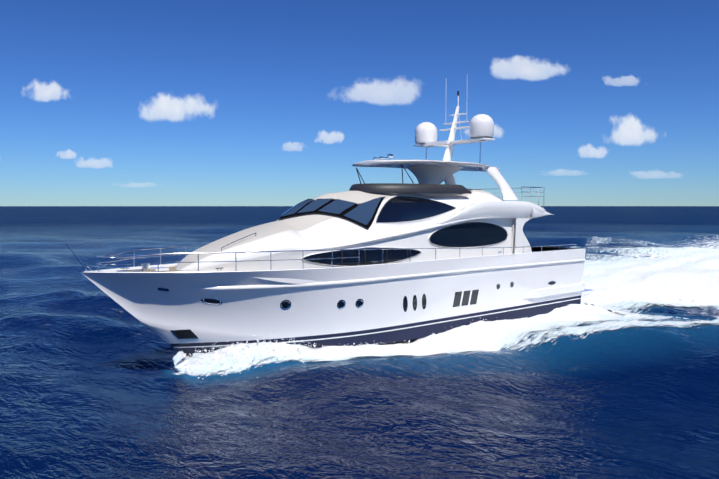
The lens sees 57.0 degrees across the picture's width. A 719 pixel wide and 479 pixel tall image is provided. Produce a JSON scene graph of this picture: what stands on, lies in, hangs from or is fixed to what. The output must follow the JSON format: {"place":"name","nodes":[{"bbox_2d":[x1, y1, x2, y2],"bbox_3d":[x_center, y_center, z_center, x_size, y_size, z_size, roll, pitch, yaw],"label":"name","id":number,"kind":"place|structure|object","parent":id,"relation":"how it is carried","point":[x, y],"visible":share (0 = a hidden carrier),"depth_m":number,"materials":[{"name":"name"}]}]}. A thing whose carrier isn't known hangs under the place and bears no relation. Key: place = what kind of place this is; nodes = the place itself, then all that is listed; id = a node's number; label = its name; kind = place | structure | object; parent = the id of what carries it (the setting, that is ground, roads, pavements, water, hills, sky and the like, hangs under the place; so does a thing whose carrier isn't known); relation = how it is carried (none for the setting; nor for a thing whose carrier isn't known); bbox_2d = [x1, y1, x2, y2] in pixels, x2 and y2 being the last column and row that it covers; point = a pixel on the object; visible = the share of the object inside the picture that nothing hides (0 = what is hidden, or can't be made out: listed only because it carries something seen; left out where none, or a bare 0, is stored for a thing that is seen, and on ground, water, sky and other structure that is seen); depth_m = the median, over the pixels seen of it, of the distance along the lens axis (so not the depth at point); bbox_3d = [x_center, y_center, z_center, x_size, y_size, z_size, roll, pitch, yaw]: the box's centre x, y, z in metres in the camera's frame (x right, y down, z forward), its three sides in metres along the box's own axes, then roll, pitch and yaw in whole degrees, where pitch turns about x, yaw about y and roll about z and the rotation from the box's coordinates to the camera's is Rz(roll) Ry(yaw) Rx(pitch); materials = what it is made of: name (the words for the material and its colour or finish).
{"place":"outdoors","nodes":[
{"label":"outdoors","id":0,"kind":"place"},
{"bbox_2d":[29,82,66,101],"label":"cloud","id":1,"kind":"structure","parent":0,"point":[47,93],"depth_m":4607.56,"materials":[{"name":"white"}]},
{"bbox_2d":[57,150,75,158],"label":"cloud","id":2,"kind":"structure","parent":0,"point":[69,154],"depth_m":5000.44,"materials":[{"name":"white"}]},
{"bbox_2d":[77,159,111,167],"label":"cloud","id":3,"kind":"structure","parent":0,"point":[92,163],"depth_m":4800.25,"materials":[{"name":"white"}]},
{"bbox_2d":[140,94,214,120],"bbox_3d":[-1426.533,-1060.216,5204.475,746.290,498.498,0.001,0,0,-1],"label":"cloud","id":4,"kind":"structure","parent":0,"point":[164,107],"depth_m":5203.68,"materials":[{"name":"white"}]},
{"bbox_2d":[283,142,301,150],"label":"cloud","id":5,"kind":"structure","parent":0,"point":[289,146],"depth_m":6010.22,"materials":[{"name":"white"}]},
{"bbox_2d":[315,131,343,143],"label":"cloud","id":6,"kind":"structure","parent":0,"point":[330,138],"depth_m":5725.16,"materials":[{"name":"white"}]},
{"bbox_2d":[0,206,718,478],"bbox_3d":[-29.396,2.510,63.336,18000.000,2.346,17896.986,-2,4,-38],"label":"sea","id":7,"kind":"structure","parent":0,"point":[92,386],"depth_m":22.48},
{"bbox_2d":[168,351,185,369],"bbox_3d":[-1.693,3.689,37.872,23.800,1.999,13.007,-2,4,-38],"label":"foam","id":8,"kind":"object","parent":7,"relation":"in","point":[177,357],"visible":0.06,"depth_m":25.64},
{"bbox_2d":[81,247,585,356],"bbox_3d":[0.444,3.162,31.415,26.000,4.820,6.400,-2,4,-38],"label":"hull","id":9,"kind":"object","parent":7,"relation":"in","point":[311,315],"visible":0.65,"depth_m":26.90,"materials":[{"name":"white plastic"}]},
{"bbox_2d":[84,245,584,283],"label":"deck","id":10,"kind":"structure","parent":9,"relation":"on","point":[172,267],"depth_m":25.65,"materials":[{"name":"white plastic"}]},
{"bbox_2d":[66,164,575,271],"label":"rails","id":11,"kind":"object","parent":10,"relation":"on","point":[302,259],"visible":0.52,"depth_m":25.98,"materials":[{"name":"silver metal"}]},
{"bbox_2d":[175,188,512,270],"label":"house","id":12,"kind":"structure","parent":10,"relation":"on","point":[316,231],"depth_m":27.78,"materials":[{"name":"white plastic"}]},
{"bbox_2d":[278,196,506,264],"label":"windows","id":13,"kind":"structure","parent":12,"relation":"attached to","point":[396,209],"depth_m":29.39,"materials":[{"name":"black glass"}]},
{"bbox_2d":[301,195,508,265],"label":"window frames","id":14,"kind":"structure","parent":12,"relation":"attached to","point":[382,207],"depth_m":30.20,"materials":[{"name":"black"}]},
{"bbox_2d":[349,183,471,193],"bbox_3d":[2.000,-2.457,32.338,5.560,0.430,4.209,-2,4,-38],"label":"flybridge windscreen","id":15,"kind":"object","parent":12,"relation":"on","point":[404,188],"visible":0.9,"depth_m":30.44,"materials":[{"name":"grey"}]},
{"bbox_2d":[352,160,499,171],"bbox_3d":[3.900,-3.738,33.750,8.850,0.335,4.800,-2,4,-38],"label":"hardtop","id":16,"kind":"object","parent":12,"relation":"on","point":[469,166],"visible":0.69,"depth_m":31.39,"materials":[{"name":"white plastic"}]},
{"bbox_2d":[444,174,455,184],"bbox_3d":[4.984,-3.018,36.953,0.598,1.700,2.400,2,3,27],"label":"arch leg","id":17,"kind":"object","parent":16,"relation":"attached to","point":[450,180],"visible":0.31,"depth_m":36.74,"materials":[{"name":"white plastic"}]},
{"bbox_2d":[443,106,459,160],"bbox_3d":[4.721,-5.386,34.305,1.270,3.100,0.240,-2,4,-38],"label":"mast","id":18,"kind":"object","parent":16,"relation":"on","point":[448,153],"visible":0.83,"depth_m":34.27,"materials":[{"name":"white metal"}]},
{"bbox_2d":[414,91,494,162],"bbox_3d":[4.630,-6.122,34.196,1.889,4.684,5.180,-2,4,-38],"label":"mast gear","id":19,"kind":"object","parent":16,"relation":"on","point":[481,127],"visible":0.98,"depth_m":33.54,"materials":[{"name":"white plastic"}]},
{"bbox_2d":[482,167,518,199],"bbox_3d":[7.232,-2.870,34.062,2.400,1.700,0.598,-1,3,-13],"label":"arch leg","id":20,"kind":"object","parent":16,"relation":"attached to","point":[507,191],"visible":1,"depth_m":33.94,"materials":[{"name":"white plastic"}]},
{"bbox_2d":[406,166,463,193],"bbox_3d":[3.880,-2.911,33.777,3.500,1.510,2.500,-2,4,-38],"label":"hardtop support","id":21,"kind":"object","parent":12,"relation":"on","point":[431,174],"visible":0.65,"depth_m":32.92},
{"bbox_2d":[435,201,544,223],"bbox_3d":[5.239,-1.411,34.909,7.740,1.230,5.920,-2,4,-38],"label":"flybridge side fairing","id":22,"kind":"object","parent":12,"relation":"attached to","point":[512,209],"visible":0.56,"depth_m":32.25,"materials":[{"name":"white plastic"}]},
{"bbox_2d":[530,208,553,218],"bbox_3d":[9.626,-1.510,34.765,2.100,0.795,0.340,-2,4,-38],"label":"wing spear","id":23,"kind":"object","parent":22,"relation":"attached to","point":[536,213],"visible":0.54,"depth_m":34.36,"materials":[{"name":"white plastic"}]},
{"bbox_2d":[511,218,531,252],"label":"buttress","id":24,"kind":"structure","parent":10,"relation":"on","point":[519,238],"depth_m":33.93,"materials":[{"name":"white"}]},
{"bbox_2d":[116,154,569,338],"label":"hull fittings","id":25,"kind":"object","parent":9,"relation":"attached to","point":[286,305],"visible":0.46,"depth_m":28.71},
{"bbox_2d":[190,259,585,289],"bbox_3d":[3.429,1.509,30.091,22.778,0.194,1.420,-2,3,-33],"label":"rub rail","id":26,"kind":"object","parent":9,"relation":"attached to","point":[358,280],"visible":0.96,"depth_m":27.46,"materials":[{"name":"white"}]},
{"bbox_2d":[522,283,584,299],"bbox_3d":[10.444,2.749,35.398,5.301,0.515,0.198,-2,4,-39],"label":"ledge","id":27,"kind":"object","parent":9,"relation":"attached to","point":[543,292],"depth_m":35.31,"materials":[{"name":"white plastic"}]},
{"bbox_2d":[581,289,595,294],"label":"swim platform","id":28,"kind":"structure","parent":9,"relation":"attached to","point":[587,291],"depth_m":37.78,"materials":[{"name":"white plastic"}]},
{"bbox_2d":[173,257,714,378],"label":"spray droplets","id":29,"kind":"object","parent":7,"relation":"on","point":[205,350],"visible":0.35,"depth_m":25.99,"materials":[{"name":"white liquid"}]},
{"bbox_2d":[172,304,718,376],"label":"foam","id":30,"kind":"object","parent":7,"relation":"in","point":[507,333],"visible":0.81,"depth_m":29.10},
{"bbox_2d":[570,236,718,314],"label":"wake","id":31,"kind":"object","parent":7,"relation":"on","point":[670,277],"visible":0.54,"depth_m":50.33,"materials":[{"name":"white liquid"}]},
{"bbox_2d":[0,0,718,205],"label":"sky","id":32,"kind":"structure","parent":0,"point":[274,73],"materials":[{"name":"blue"}]},
{"bbox_2d":[347,80,417,104],"bbox_3d":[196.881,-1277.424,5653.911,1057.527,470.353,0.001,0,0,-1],"label":"cloud","id":33,"kind":"structure","parent":0,"point":[395,92],"depth_m":5654.48,"materials":[{"name":"white"}]},
{"bbox_2d":[465,125,501,136],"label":"cloud","id":34,"kind":"structure","parent":0,"point":[497,132],"depth_m":5627.43,"materials":[{"name":"white"}]},
{"bbox_2d":[491,56,565,80],"bbox_3d":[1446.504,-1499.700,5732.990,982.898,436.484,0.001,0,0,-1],"label":"cloud","id":35,"kind":"structure","parent":0,"point":[515,67],"depth_m":5732.37,"materials":[{"name":"white"}]},
{"bbox_2d":[579,144,606,157],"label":"cloud","id":36,"kind":"structure","parent":0,"point":[588,150],"depth_m":5705.78,"materials":[{"name":"white"}]},
{"bbox_2d":[605,76,637,85],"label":"cloud","id":37,"kind":"structure","parent":0,"point":[631,80],"depth_m":4985.49,"materials":[{"name":"white"}]},
{"bbox_2d":[611,116,655,145],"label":"cloud","id":38,"kind":"structure","parent":0,"point":[630,130],"depth_m":4757.16,"materials":[{"name":"white"}]}
]}

